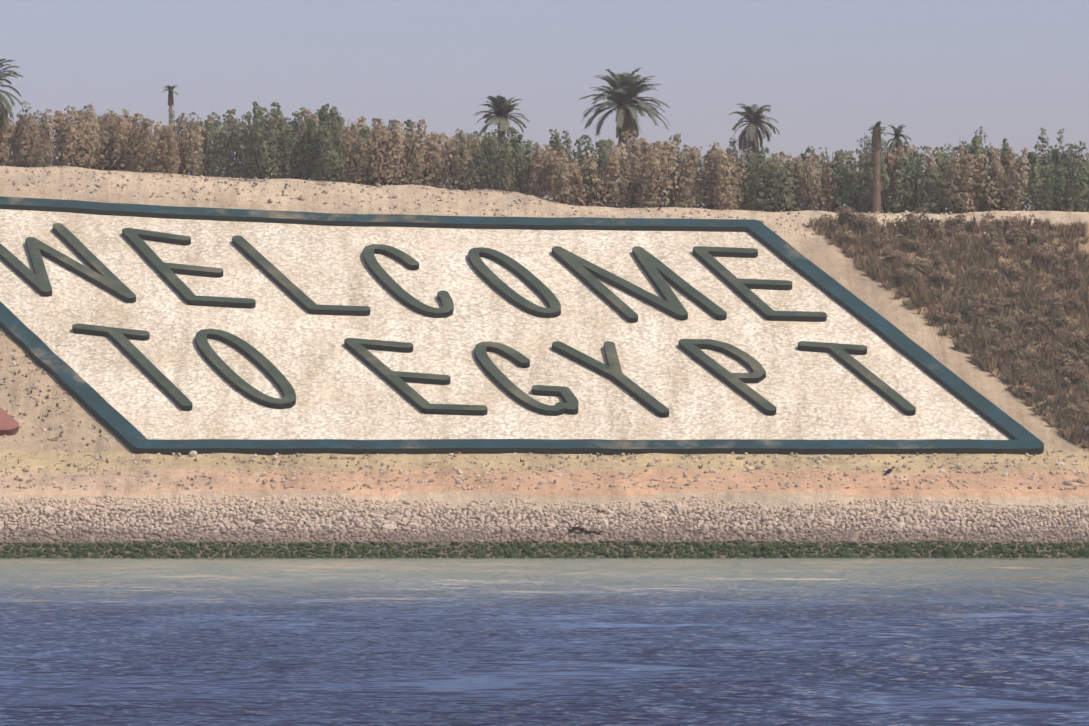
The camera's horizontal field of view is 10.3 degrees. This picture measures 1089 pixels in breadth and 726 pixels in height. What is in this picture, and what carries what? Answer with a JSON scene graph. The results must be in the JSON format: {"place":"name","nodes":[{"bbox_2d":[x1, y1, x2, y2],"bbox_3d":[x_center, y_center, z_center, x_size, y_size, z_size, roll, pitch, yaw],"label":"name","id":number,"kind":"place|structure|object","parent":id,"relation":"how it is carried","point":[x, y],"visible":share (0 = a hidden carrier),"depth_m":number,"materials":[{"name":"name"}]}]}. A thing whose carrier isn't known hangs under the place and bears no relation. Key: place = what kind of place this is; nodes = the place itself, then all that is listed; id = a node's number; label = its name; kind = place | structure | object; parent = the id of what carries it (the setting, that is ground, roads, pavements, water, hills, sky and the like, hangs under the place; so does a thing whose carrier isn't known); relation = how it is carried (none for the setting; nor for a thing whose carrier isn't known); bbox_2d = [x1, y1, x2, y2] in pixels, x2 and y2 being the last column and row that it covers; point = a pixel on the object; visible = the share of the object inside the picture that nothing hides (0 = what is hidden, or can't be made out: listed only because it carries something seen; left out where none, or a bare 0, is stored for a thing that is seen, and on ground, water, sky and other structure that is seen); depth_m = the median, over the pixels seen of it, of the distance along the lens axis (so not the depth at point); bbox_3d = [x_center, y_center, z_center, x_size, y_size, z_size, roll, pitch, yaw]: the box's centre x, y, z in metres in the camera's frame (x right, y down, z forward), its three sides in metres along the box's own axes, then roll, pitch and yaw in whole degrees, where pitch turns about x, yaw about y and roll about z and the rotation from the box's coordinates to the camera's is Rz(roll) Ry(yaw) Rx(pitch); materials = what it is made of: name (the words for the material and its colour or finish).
{"place":"outdoors","nodes":[
{"label":"outdoors","id":0,"kind":"place"},
{"bbox_2d":[0,558,1088,725],"bbox_3d":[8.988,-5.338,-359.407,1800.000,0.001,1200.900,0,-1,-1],"label":"canal water","id":1,"kind":"structure","parent":0,"point":[865,687],"depth_m":101.84,"materials":[{"name":"blue liquid"}]},
{"bbox_2d":[0,166,1088,557],"bbox_3d":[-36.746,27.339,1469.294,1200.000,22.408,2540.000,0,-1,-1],"label":"terrain","id":2,"kind":"structure","parent":0,"point":[792,238],"depth_m":249.94,"materials":[{"name":"beige sand"}]},
{"bbox_2d":[0,407,18,435],"bbox_3d":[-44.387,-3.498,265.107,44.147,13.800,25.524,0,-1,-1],"label":"sign letter","id":3,"kind":"structure","parent":2,"relation":"on","point":[10,429],"depth_m":253.15,"materials":[{"name":"brown"}]},
{"bbox_2d":[0,59,911,212],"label":"palms","id":4,"kind":"object","parent":2,"relation":"on","point":[746,137],"visible":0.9,"depth_m":284.68,"materials":[{"name":"green plant"}]},
{"bbox_2d":[0,209,1010,439],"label":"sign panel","id":5,"kind":"object","parent":2,"relation":"on","point":[497,430],"visible":0.73,"depth_m":261.50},
{"bbox_2d":[0,223,135,302],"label":"letter","id":6,"kind":"object","parent":5,"relation":"on","point":[42,282],"visible":0.77,"depth_m":266.92,"materials":[{"name":"green"}]},
{"bbox_2d":[72,323,191,410],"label":"letter","id":7,"kind":"object","parent":5,"relation":"on","point":[170,389],"visible":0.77,"depth_m":259.50,"materials":[{"name":"green"}]},
{"bbox_2d":[122,228,255,308],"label":"letter","id":8,"kind":"object","parent":5,"relation":"on","point":[225,302],"visible":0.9,"depth_m":266.69,"materials":[{"name":"green"}]},
{"bbox_2d":[195,329,295,408],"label":"letter","id":9,"kind":"object","parent":5,"relation":"on","point":[220,362],"visible":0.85,"depth_m":258.12,"materials":[{"name":"green"}]},
{"bbox_2d":[232,235,369,315],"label":"letter","id":10,"kind":"object","parent":5,"relation":"on","point":[280,282],"visible":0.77,"depth_m":265.10,"materials":[{"name":"green"}]},
{"bbox_2d":[363,244,453,317],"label":"letter","id":11,"kind":"object","parent":5,"relation":"on","point":[383,275],"visible":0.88,"depth_m":265.83,"materials":[{"name":"green"}]},
{"bbox_2d":[344,338,487,415],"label":"letter","id":12,"kind":"object","parent":5,"relation":"on","point":[425,403],"visible":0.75,"depth_m":257.59,"materials":[{"name":"green"}]},
{"bbox_2d":[468,247,560,317],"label":"letter","id":13,"kind":"object","parent":5,"relation":"on","point":[526,275],"visible":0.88,"depth_m":265.95,"materials":[{"name":"green"}]},
{"bbox_2d":[474,341,577,415],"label":"letter","id":14,"kind":"object","parent":5,"relation":"on","point":[505,385],"visible":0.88,"depth_m":256.80,"materials":[{"name":"green"}]},
{"bbox_2d":[552,341,668,417],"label":"letter","id":15,"kind":"object","parent":5,"relation":"on","point":[611,374],"visible":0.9,"depth_m":258.50,"materials":[{"name":"green"}]},
{"bbox_2d":[552,246,726,322],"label":"letter","id":16,"kind":"object","parent":5,"relation":"on","point":[645,263],"visible":0.81,"depth_m":265.79,"materials":[{"name":"green"}]},
{"bbox_2d":[678,339,775,415],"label":"letter","id":17,"kind":"object","parent":5,"relation":"on","point":[739,382],"visible":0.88,"depth_m":258.87,"materials":[{"name":"green"}]},
{"bbox_2d":[693,246,826,321],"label":"letter","id":18,"kind":"object","parent":5,"relation":"on","point":[761,283],"visible":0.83,"depth_m":266.10,"materials":[{"name":"green"}]},
{"bbox_2d":[797,341,915,415],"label":"letter","id":19,"kind":"object","parent":5,"relation":"on","point":[893,399],"visible":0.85,"depth_m":259.12,"materials":[{"name":"green"}]},
{"bbox_2d":[0,164,1034,469],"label":"rocks","id":20,"kind":"object","parent":2,"relation":"on","point":[330,456],"visible":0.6,"depth_m":252.66,"materials":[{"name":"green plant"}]},
{"bbox_2d":[0,196,1043,455],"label":"sign border","id":21,"kind":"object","parent":2,"relation":"on","point":[882,328],"depth_m":256.62,"materials":[{"name":"teal"}]},
{"bbox_2d":[0,101,1088,213],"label":"tree line","id":22,"kind":"object","parent":2,"relation":"on","point":[601,173],"visible":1,"depth_m":277.00,"materials":[{"name":"green plant"}]},
{"bbox_2d":[0,493,1088,557],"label":"revetment rock","id":23,"kind":"object","parent":2,"relation":"on","point":[386,527],"visible":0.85,"depth_m":241.94,"materials":[{"name":"grey stone"}]},
{"bbox_2d":[568,526,602,534],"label":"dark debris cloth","id":24,"kind":"object","parent":23,"relation":"on","point":[585,531],"visible":0.81,"depth_m":241.60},
{"bbox_2d":[0,168,1088,489],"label":"slope stones","id":25,"kind":"object","parent":2,"relation":"on","point":[382,470],"visible":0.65,"depth_m":249.93,"materials":[{"name":"brown stone"}]},
{"bbox_2d":[884,466,894,474],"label":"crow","id":26,"kind":"object","parent":2,"relation":"on","point":[890,469],"visible":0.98,"depth_m":247.95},
{"bbox_2d":[806,205,1088,447],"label":"dry shrubs","id":27,"kind":"object","parent":2,"relation":"on","point":[976,282],"visible":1,"depth_m":266.12,"materials":[{"name":"brown plant"}]}
]}

